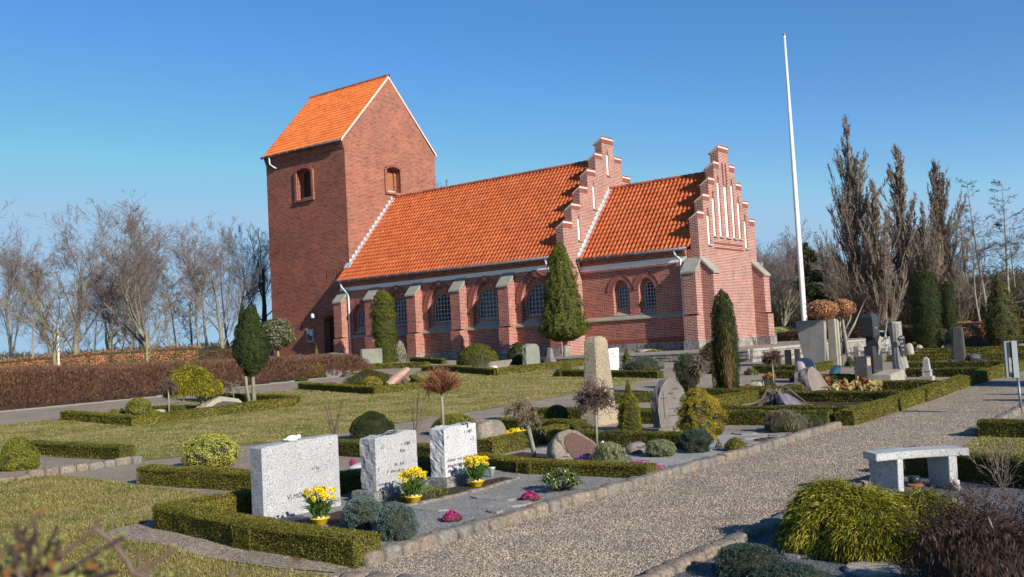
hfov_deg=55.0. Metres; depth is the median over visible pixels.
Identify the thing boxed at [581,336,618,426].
memorial pillar
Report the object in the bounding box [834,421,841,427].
kerb stone
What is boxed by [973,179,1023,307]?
bare larch
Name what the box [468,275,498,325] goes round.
window
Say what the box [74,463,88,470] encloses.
kerb stone
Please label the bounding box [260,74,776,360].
brick church
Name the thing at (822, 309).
umbrella beech
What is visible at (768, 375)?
orange shrub
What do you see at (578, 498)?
kerb stone
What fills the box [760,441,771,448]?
kerb stone
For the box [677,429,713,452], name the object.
blue juniper
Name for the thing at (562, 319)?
thuja tree
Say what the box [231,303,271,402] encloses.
flame conifer
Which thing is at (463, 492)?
cobble stone
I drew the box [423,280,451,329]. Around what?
window
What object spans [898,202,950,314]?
columnar oak
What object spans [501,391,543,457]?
contorted tree
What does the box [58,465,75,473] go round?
kerb stone
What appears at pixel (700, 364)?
weeping tree
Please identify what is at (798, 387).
clipped hedge
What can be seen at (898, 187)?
columnar oak
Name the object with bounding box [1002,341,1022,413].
sign post
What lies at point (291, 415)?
lawn
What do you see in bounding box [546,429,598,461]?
boulder headstone
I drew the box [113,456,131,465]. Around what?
kerb stone
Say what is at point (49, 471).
kerb stone
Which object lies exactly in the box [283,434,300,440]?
bird figure
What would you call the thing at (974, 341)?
bare shrub
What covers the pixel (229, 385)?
weeping tree
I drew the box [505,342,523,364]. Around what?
dark shrub
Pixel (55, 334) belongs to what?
young tree
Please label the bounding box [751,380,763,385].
gravestone
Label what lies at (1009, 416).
kerb stone
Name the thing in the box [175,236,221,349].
slim bare tree
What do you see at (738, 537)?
kerb stone
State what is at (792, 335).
beech hedge
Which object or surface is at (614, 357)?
headstone
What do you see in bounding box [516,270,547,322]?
window
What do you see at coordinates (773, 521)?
kerb stone
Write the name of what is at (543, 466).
clipped hedge
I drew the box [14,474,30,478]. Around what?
kerb stone
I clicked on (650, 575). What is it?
kerb stone
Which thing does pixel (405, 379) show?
dry plant
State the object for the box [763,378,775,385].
blue juniper
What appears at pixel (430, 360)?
clipped hedge
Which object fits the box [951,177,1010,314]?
bare larch
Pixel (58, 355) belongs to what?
support post
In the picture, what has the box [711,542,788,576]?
blue juniper
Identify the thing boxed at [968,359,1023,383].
clipped hedge
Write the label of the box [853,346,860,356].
gravestone
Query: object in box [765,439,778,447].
kerb stone
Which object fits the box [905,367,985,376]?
clipped hedge
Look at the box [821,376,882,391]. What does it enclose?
bergenia
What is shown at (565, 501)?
kerb stone
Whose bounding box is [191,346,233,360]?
beech hedge
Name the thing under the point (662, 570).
kerb stone
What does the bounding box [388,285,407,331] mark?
window
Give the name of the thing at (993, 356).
clipped hedge
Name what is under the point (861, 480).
kerb stone
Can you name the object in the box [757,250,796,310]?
bare beech
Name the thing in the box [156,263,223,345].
slim bare tree
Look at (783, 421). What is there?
dry lavender
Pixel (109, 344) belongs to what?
bare beech
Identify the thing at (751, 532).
kerb stone
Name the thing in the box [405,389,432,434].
bare shrub
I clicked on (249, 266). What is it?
bare beech
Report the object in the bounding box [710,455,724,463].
kerb stone
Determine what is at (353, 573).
paving stone
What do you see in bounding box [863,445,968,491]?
stone bench
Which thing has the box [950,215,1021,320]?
slim bare tree
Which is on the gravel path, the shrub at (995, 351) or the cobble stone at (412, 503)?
the shrub at (995, 351)
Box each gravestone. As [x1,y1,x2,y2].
[196,396,241,408]
[325,369,341,376]
[349,462,360,470]
[385,367,409,384]
[477,359,511,367]
[544,347,556,362]
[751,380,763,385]
[775,394,804,406]
[784,350,791,364]
[794,349,800,362]
[853,346,860,356]
[920,357,934,380]
[952,327,966,360]
[967,354,986,361]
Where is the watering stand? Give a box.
[879,330,886,353]
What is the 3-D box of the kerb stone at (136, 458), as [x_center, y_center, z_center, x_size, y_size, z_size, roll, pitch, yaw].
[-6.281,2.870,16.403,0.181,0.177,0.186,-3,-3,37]
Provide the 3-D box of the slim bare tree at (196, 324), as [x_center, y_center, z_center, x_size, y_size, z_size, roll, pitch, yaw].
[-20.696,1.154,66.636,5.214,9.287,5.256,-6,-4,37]
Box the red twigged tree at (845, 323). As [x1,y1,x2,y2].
[804,296,872,352]
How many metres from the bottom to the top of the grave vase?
0.180 m
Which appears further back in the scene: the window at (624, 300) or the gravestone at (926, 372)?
the window at (624, 300)
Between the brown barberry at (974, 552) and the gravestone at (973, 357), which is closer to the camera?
the brown barberry at (974, 552)
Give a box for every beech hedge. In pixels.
[0,344,200,368]
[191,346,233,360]
[776,324,914,343]
[943,318,1023,344]
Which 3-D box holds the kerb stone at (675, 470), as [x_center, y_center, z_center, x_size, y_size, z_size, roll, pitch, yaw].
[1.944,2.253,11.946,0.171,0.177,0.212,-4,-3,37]
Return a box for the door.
[322,311,336,352]
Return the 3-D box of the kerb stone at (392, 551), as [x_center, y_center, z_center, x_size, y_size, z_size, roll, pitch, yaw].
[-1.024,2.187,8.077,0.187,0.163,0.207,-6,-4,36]
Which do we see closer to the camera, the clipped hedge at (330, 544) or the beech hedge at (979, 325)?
the clipped hedge at (330, 544)
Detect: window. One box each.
[294,166,314,202]
[350,299,365,334]
[384,164,402,194]
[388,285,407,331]
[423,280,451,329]
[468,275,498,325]
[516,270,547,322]
[607,274,633,315]
[632,271,660,314]
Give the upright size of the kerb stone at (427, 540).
0.166 m
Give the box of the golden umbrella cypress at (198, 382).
[162,363,224,403]
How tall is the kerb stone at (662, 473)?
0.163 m
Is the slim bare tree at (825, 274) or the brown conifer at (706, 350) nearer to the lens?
the brown conifer at (706, 350)
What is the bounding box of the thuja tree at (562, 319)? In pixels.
[535,241,592,356]
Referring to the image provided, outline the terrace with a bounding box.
[540,338,865,361]
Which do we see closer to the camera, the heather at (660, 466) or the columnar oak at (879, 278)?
the heather at (660, 466)
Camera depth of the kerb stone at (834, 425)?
16.22 m
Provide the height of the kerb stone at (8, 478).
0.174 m
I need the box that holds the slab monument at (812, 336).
[795,319,842,365]
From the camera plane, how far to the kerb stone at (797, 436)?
14.95 m
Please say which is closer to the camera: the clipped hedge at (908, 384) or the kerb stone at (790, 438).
the kerb stone at (790, 438)
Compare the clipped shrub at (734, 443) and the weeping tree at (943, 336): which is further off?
the weeping tree at (943, 336)
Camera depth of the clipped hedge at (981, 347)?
39.81 m
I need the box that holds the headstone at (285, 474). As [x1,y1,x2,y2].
[250,434,340,517]
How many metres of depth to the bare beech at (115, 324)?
75.81 m
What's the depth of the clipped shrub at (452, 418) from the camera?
18.74 m
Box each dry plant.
[342,370,351,376]
[401,376,411,382]
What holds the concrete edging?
on the ground
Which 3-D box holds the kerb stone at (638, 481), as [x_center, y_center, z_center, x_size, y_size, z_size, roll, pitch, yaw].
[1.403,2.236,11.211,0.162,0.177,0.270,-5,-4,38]
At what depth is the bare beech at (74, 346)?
63.32 m
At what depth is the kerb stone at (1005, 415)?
16.04 m
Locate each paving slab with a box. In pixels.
[731,431,756,434]
[733,436,764,439]
[743,440,762,443]
[769,432,789,435]
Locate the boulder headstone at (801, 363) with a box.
[795,358,815,371]
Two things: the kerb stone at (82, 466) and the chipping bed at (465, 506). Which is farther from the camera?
the kerb stone at (82, 466)
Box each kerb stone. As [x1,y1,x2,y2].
[0,476,14,481]
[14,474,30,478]
[25,469,44,477]
[43,467,58,475]
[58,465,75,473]
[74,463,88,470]
[88,461,103,469]
[102,459,115,467]
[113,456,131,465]
[130,455,141,463]
[361,549,384,565]
[381,544,402,560]
[393,540,419,555]
[409,533,437,550]
[429,527,457,544]
[450,524,473,538]
[463,519,488,534]
[483,516,506,529]
[497,511,522,524]
[513,507,535,519]
[526,502,548,515]
[542,499,560,512]
[552,496,571,509]
[564,492,585,505]
[577,490,595,501]
[588,487,607,498]
[600,482,620,494]
[615,480,632,491]
[625,476,644,488]
[635,573,660,576]
[640,474,653,484]
[645,564,675,576]
[646,471,659,481]
[650,470,666,480]
[660,468,672,478]
[662,556,695,573]
[667,466,679,476]
[673,464,690,473]
[679,551,707,564]
[683,460,700,470]
[692,458,710,468]
[693,544,720,558]
[702,456,716,465]
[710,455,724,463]
[710,539,736,547]
[717,452,733,460]
[723,532,748,543]
[724,450,737,458]
[732,449,746,457]
[735,526,759,539]
[738,447,753,454]
[746,445,760,452]
[752,443,766,450]
[752,522,773,534]
[759,518,781,528]
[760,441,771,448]
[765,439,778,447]
[771,437,783,445]
[771,513,783,518]
[781,435,794,442]
[786,433,800,440]
[794,431,807,439]
[799,429,811,436]
[808,427,818,435]
[812,426,825,433]
[821,425,831,431]
[824,422,837,429]
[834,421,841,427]
[851,478,869,486]
[965,428,978,435]
[995,414,1007,418]
[1000,413,1011,418]
[1005,410,1017,416]
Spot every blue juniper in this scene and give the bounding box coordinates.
[338,496,381,530]
[372,501,419,541]
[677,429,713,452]
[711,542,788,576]
[746,561,835,576]
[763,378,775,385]
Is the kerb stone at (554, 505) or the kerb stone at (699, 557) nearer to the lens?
the kerb stone at (699, 557)
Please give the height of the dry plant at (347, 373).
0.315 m
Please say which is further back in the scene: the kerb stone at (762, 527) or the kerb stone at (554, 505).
the kerb stone at (554, 505)
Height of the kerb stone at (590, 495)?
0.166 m
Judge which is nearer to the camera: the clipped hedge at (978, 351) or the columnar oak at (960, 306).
the clipped hedge at (978, 351)
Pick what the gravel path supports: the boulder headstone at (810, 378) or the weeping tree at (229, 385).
the boulder headstone at (810, 378)
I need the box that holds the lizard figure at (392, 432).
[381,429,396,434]
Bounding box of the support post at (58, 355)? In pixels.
[57,324,59,364]
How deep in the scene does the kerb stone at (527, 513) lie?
9.51 m
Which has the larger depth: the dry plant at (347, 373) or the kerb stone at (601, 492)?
the dry plant at (347, 373)
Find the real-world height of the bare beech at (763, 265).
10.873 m
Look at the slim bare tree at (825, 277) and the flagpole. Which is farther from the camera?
the slim bare tree at (825, 277)
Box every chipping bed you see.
[244,468,626,545]
[505,431,780,466]
[672,478,1023,576]
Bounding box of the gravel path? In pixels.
[0,343,1023,576]
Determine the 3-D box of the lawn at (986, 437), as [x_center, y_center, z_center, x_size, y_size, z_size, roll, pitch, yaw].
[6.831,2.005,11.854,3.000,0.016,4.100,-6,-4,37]
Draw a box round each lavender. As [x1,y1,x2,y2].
[588,441,630,461]
[761,408,813,432]
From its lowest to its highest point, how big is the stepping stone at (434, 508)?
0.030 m
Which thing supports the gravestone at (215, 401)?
on the lawn at (291, 415)
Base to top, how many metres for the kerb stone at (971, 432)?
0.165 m
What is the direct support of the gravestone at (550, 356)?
on the gravel path
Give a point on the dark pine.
(812, 292)
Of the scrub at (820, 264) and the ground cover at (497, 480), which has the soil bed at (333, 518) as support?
the ground cover at (497, 480)
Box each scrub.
[757,239,871,316]
[766,263,1023,326]
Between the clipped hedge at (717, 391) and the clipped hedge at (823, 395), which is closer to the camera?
the clipped hedge at (823, 395)
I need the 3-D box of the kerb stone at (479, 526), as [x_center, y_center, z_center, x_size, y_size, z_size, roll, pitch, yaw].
[-0.330,2.199,8.970,0.189,0.177,0.249,-4,-2,35]
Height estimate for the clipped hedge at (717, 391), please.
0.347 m
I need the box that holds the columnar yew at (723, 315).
[710,289,740,388]
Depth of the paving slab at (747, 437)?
15.45 m
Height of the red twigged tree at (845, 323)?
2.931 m
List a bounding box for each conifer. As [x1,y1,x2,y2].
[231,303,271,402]
[369,289,397,362]
[393,340,406,361]
[616,380,643,430]
[622,347,630,367]
[672,353,701,390]
[697,342,716,387]
[844,356,853,365]
[911,342,916,350]
[981,273,1023,346]
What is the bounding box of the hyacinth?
[349,459,355,465]
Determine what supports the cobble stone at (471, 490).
on the chipping bed at (465, 506)
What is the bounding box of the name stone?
[625,442,645,454]
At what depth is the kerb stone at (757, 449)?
13.76 m
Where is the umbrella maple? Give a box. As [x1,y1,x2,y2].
[419,366,462,424]
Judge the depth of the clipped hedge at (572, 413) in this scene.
20.66 m
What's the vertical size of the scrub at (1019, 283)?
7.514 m
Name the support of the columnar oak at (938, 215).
on the ground
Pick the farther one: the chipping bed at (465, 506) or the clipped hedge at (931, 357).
the clipped hedge at (931, 357)
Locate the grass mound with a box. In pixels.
[774,326,849,335]
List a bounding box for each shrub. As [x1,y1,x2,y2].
[0,435,40,471]
[0,508,302,576]
[108,409,118,413]
[124,397,151,414]
[179,433,243,467]
[306,362,325,377]
[321,399,343,433]
[362,376,382,385]
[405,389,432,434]
[430,413,476,427]
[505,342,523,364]
[545,404,568,419]
[645,349,662,351]
[673,387,728,439]
[715,439,722,448]
[723,437,745,450]
[761,372,776,379]
[965,335,989,346]
[969,440,1023,487]
[983,350,1002,352]
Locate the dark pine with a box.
[789,242,833,319]
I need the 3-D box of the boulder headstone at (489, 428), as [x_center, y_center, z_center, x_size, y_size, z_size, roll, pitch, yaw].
[-0.384,2.454,16.676,0.372,0.457,0.744,-6,-4,37]
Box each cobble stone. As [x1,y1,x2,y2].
[405,502,418,505]
[417,500,428,504]
[440,495,453,498]
[456,491,468,494]
[466,489,476,492]
[475,487,487,490]
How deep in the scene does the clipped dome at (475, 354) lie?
41.35 m
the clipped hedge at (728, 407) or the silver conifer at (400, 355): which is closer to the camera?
the clipped hedge at (728, 407)
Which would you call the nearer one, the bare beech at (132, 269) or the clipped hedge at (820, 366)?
the clipped hedge at (820, 366)
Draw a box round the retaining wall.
[540,337,890,361]
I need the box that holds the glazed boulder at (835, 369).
[829,365,840,373]
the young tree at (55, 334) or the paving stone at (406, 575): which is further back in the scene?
the young tree at (55, 334)
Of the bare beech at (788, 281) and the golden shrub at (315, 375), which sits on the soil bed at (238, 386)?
the golden shrub at (315, 375)
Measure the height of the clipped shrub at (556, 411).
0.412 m
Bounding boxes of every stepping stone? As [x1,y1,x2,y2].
[411,505,448,511]
[470,494,517,500]
[478,500,531,507]
[486,506,504,513]
[782,550,814,557]
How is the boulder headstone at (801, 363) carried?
on the ground
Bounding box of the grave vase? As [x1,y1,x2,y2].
[487,466,494,476]
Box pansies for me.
[576,454,589,460]
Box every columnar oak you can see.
[812,114,912,328]
[838,178,907,327]
[863,143,946,325]
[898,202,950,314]
[914,158,979,302]
[942,249,975,322]
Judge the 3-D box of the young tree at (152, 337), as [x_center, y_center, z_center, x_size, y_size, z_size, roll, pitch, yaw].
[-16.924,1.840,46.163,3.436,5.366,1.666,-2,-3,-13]
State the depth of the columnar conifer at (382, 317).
54.16 m
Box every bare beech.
[0,198,55,304]
[0,213,72,356]
[0,230,63,359]
[2,200,150,353]
[25,189,172,349]
[59,238,173,349]
[75,198,190,350]
[158,210,263,347]
[206,223,270,318]
[755,240,781,308]
[756,236,822,320]
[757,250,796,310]
[769,232,834,325]
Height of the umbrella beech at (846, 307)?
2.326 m
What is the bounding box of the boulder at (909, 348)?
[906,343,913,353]
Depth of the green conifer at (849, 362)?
33.48 m
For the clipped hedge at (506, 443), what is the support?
on the ground
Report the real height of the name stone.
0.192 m
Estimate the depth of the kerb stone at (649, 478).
11.34 m
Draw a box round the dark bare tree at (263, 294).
[230,222,271,348]
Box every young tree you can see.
[0,265,102,365]
[109,274,184,360]
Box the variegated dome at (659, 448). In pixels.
[645,439,676,456]
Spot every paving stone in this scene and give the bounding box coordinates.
[339,570,369,576]
[365,572,396,576]
[397,574,429,576]
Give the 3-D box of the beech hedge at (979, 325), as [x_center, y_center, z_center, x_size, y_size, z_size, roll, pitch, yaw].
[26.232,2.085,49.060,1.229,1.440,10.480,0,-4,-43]
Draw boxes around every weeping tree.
[156,377,177,411]
[222,381,242,397]
[688,354,710,387]
[935,328,951,347]
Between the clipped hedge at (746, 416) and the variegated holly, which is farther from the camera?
the variegated holly
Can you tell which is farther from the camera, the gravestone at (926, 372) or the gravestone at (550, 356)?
the gravestone at (550, 356)
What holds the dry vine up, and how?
on the soil bed at (828, 403)
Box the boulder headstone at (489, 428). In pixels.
[476,419,505,440]
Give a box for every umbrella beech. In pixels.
[805,299,840,360]
[831,298,864,358]
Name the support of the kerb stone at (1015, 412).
on the ground
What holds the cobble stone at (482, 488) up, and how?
on the chipping bed at (465, 506)
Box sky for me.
[0,0,1023,355]
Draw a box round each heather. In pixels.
[441,510,462,522]
[519,490,540,500]
[630,459,652,462]
[654,463,666,469]
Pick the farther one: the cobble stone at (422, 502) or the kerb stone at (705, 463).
the kerb stone at (705, 463)
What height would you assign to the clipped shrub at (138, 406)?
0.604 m
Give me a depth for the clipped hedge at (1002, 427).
14.03 m
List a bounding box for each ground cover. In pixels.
[293,377,307,380]
[390,486,447,501]
[489,478,512,483]
[753,437,775,441]
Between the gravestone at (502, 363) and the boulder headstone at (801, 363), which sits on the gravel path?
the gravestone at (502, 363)
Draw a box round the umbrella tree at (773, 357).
[759,347,784,385]
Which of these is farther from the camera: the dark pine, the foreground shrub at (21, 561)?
the dark pine
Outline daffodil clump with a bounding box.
[506,427,524,433]
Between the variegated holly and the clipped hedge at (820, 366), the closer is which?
the clipped hedge at (820, 366)
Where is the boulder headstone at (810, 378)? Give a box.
[794,366,830,390]
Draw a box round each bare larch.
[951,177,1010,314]
[951,204,990,315]
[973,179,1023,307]
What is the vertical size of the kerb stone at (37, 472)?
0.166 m
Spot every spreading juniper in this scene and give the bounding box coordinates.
[341,368,392,384]
[619,356,664,370]
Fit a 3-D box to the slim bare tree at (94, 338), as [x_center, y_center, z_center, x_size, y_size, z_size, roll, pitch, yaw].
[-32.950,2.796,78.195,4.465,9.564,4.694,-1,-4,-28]
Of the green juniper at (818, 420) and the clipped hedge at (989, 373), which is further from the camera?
the clipped hedge at (989, 373)
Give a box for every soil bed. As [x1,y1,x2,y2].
[88,375,341,402]
[291,477,517,524]
[506,452,546,458]
[747,402,861,420]
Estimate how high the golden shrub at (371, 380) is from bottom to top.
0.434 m
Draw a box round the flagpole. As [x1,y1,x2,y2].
[783,33,806,320]
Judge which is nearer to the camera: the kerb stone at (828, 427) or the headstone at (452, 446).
the headstone at (452, 446)
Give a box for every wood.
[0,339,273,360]
[962,264,1023,283]
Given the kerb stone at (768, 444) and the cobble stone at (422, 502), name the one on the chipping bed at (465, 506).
the cobble stone at (422, 502)
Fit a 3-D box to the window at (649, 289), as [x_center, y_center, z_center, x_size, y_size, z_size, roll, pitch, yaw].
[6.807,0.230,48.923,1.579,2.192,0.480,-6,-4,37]
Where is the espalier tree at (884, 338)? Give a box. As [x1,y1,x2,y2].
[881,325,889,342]
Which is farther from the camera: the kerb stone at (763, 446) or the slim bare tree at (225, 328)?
the slim bare tree at (225, 328)
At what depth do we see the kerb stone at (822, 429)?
15.79 m
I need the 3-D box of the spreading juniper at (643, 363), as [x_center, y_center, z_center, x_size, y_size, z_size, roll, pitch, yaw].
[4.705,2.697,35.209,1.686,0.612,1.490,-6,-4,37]
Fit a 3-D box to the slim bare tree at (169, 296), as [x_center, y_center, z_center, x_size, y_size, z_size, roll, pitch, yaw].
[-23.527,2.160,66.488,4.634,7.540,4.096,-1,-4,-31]
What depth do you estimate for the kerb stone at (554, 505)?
9.83 m
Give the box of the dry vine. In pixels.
[754,387,808,405]
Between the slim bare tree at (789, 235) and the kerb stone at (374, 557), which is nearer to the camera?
the kerb stone at (374, 557)
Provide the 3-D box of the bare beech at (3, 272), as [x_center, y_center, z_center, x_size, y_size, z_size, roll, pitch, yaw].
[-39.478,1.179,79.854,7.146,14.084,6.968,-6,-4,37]
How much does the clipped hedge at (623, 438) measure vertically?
0.328 m
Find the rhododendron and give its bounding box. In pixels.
[536,467,584,490]
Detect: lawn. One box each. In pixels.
[0,367,655,459]
[0,475,328,576]
[965,436,1023,454]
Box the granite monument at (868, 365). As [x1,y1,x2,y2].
[853,313,904,381]
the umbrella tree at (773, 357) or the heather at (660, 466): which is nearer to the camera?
the heather at (660, 466)
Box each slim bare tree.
[0,256,61,357]
[70,266,122,351]
[94,276,154,349]
[114,293,151,350]
[132,265,200,346]
[139,252,210,344]
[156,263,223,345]
[168,235,245,348]
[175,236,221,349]
[197,245,238,347]
[777,218,816,254]
[792,257,837,287]
[798,245,843,318]
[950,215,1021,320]
[993,211,1023,319]
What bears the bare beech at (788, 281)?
on the ground
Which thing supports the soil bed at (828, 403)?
on the gravel path
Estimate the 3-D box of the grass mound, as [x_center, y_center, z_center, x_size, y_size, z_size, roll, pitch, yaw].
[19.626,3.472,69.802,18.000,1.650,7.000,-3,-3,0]
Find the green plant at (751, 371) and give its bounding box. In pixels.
[744,368,758,374]
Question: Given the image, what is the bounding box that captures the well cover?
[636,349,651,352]
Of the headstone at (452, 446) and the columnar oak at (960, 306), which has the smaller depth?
the headstone at (452, 446)
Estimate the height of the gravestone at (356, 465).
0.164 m
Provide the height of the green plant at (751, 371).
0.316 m
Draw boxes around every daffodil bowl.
[298,485,339,525]
[392,466,430,502]
[458,454,493,486]
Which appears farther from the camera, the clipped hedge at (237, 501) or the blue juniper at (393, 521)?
the clipped hedge at (237, 501)
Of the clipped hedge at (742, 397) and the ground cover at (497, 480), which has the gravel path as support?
the clipped hedge at (742, 397)
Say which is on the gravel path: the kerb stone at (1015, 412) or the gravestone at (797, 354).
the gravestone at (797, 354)
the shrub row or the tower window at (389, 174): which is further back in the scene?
the tower window at (389, 174)
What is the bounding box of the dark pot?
[905,475,922,487]
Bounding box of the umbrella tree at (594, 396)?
[572,375,619,444]
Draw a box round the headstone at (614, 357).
[608,348,618,369]
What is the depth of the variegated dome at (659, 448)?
13.69 m
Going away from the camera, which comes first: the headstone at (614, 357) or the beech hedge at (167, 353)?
the headstone at (614, 357)
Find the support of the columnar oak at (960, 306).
on the ground
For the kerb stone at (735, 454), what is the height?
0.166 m
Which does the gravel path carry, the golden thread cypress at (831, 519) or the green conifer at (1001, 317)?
the green conifer at (1001, 317)
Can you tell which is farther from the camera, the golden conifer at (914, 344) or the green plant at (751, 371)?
the golden conifer at (914, 344)
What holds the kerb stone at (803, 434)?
on the gravel path
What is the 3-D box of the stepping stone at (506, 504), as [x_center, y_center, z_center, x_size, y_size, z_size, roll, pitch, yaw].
[-0.076,2.269,10.310,0.569,0.030,0.329,-3,-3,-3]
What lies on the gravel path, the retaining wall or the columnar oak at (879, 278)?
the retaining wall
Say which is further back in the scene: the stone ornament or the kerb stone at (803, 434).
the kerb stone at (803, 434)
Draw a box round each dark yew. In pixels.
[908,271,943,347]
[939,281,958,347]
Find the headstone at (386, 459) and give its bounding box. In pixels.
[351,429,428,501]
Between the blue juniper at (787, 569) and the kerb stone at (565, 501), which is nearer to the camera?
the blue juniper at (787, 569)
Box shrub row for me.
[0,353,373,410]
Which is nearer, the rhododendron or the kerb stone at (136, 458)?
the rhododendron
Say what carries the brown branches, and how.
attached to the columnar yew at (723, 315)
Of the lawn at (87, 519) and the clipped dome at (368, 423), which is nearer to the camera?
the lawn at (87, 519)
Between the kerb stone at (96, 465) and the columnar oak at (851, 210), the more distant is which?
the columnar oak at (851, 210)
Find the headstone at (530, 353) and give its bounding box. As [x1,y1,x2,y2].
[522,344,539,364]
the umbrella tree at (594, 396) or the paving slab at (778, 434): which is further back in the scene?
the paving slab at (778, 434)
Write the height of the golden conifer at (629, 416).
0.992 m
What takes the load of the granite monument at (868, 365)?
on the gravel path
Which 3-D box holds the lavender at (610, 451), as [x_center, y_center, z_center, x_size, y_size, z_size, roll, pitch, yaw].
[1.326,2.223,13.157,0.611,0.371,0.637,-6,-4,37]
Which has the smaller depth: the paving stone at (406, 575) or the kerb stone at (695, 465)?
the paving stone at (406, 575)
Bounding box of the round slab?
[844,561,901,576]
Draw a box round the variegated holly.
[262,318,295,355]
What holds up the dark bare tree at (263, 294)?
on the ground
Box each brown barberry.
[890,474,1023,576]
[899,527,1023,576]
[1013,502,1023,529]
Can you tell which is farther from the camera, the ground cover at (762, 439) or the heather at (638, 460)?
the ground cover at (762, 439)
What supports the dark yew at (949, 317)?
on the gravel path
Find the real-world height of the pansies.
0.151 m
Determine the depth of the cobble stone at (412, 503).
10.55 m
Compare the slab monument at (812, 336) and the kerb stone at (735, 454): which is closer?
the kerb stone at (735, 454)
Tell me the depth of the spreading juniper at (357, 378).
34.48 m
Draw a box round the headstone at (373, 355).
[360,348,382,363]
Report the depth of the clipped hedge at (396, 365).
46.49 m
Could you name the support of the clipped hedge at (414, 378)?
on the lawn at (291, 415)
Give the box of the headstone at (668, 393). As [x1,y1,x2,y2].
[642,378,685,431]
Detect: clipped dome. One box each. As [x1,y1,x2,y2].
[349,411,394,439]
[456,343,498,365]
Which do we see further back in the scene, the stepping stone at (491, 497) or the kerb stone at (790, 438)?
the kerb stone at (790, 438)
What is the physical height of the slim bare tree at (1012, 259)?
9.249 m
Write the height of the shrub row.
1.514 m
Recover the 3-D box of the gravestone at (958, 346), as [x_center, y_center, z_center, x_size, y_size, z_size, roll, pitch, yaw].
[15.031,1.882,33.106,0.378,1.206,0.357,-6,-4,37]
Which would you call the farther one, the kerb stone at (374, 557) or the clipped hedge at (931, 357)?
the clipped hedge at (931, 357)
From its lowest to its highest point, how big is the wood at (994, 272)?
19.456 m
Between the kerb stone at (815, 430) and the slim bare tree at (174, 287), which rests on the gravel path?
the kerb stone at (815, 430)
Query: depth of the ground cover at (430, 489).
11.18 m
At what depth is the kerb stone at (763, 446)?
13.91 m
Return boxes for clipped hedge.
[32,440,135,459]
[60,397,296,425]
[136,463,250,490]
[150,405,185,411]
[152,500,381,568]
[154,455,430,528]
[215,393,300,403]
[297,381,425,393]
[338,438,429,458]
[351,361,429,370]
[409,357,446,363]
[409,375,423,381]
[421,359,583,375]
[476,423,569,454]
[477,451,657,477]
[495,417,593,430]
[530,406,650,418]
[546,429,698,448]
[557,363,663,378]
[614,391,652,402]
[638,408,833,424]
[684,387,772,398]
[710,390,758,404]
[717,404,854,417]
[738,384,803,391]
[752,361,832,373]
[774,369,795,378]
[788,389,905,402]
[821,373,854,385]
[835,388,925,425]
[877,379,940,390]
[886,352,967,361]
[902,446,1023,487]
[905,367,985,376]
[908,360,1003,368]
[914,347,1023,353]
[915,373,976,401]
[918,345,1023,350]
[966,351,1023,359]
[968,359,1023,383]
[976,417,1023,437]
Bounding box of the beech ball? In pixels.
[962,324,982,340]
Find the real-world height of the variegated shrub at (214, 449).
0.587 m
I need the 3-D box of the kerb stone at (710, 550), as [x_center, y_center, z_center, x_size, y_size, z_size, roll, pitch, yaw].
[1.508,2.062,7.576,0.156,0.169,0.278,-5,-4,37]
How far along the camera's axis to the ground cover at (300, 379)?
39.91 m
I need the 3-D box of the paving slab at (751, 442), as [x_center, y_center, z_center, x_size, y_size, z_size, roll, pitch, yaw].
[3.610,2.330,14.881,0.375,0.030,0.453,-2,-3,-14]
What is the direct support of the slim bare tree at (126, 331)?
on the ground
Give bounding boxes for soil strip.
[106,524,348,571]
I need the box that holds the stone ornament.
[952,479,960,490]
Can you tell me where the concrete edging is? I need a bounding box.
[0,374,352,411]
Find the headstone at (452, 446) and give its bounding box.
[424,422,477,487]
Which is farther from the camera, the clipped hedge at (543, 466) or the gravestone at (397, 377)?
the gravestone at (397, 377)
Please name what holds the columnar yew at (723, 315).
on the gravel path
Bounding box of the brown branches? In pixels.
[716,325,735,389]
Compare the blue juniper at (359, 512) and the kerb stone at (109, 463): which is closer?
the blue juniper at (359, 512)
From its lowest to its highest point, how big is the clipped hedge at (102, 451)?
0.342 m
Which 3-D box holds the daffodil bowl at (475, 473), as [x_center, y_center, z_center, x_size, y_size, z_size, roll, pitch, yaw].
[-0.445,2.167,11.712,0.428,0.384,0.432,-4,-3,9]
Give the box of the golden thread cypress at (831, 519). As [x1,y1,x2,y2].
[768,474,982,565]
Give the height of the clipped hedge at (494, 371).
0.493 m
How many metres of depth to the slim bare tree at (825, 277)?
73.94 m
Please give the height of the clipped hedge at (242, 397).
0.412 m
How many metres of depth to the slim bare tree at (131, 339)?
70.60 m
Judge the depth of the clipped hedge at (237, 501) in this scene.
10.60 m
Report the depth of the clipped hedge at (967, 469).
10.29 m
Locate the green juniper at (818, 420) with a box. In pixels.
[800,414,827,427]
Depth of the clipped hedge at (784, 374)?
28.68 m
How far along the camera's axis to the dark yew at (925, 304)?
44.03 m
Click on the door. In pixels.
(331, 322)
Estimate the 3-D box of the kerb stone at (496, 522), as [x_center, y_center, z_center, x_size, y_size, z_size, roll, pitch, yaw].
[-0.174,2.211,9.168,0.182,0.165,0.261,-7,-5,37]

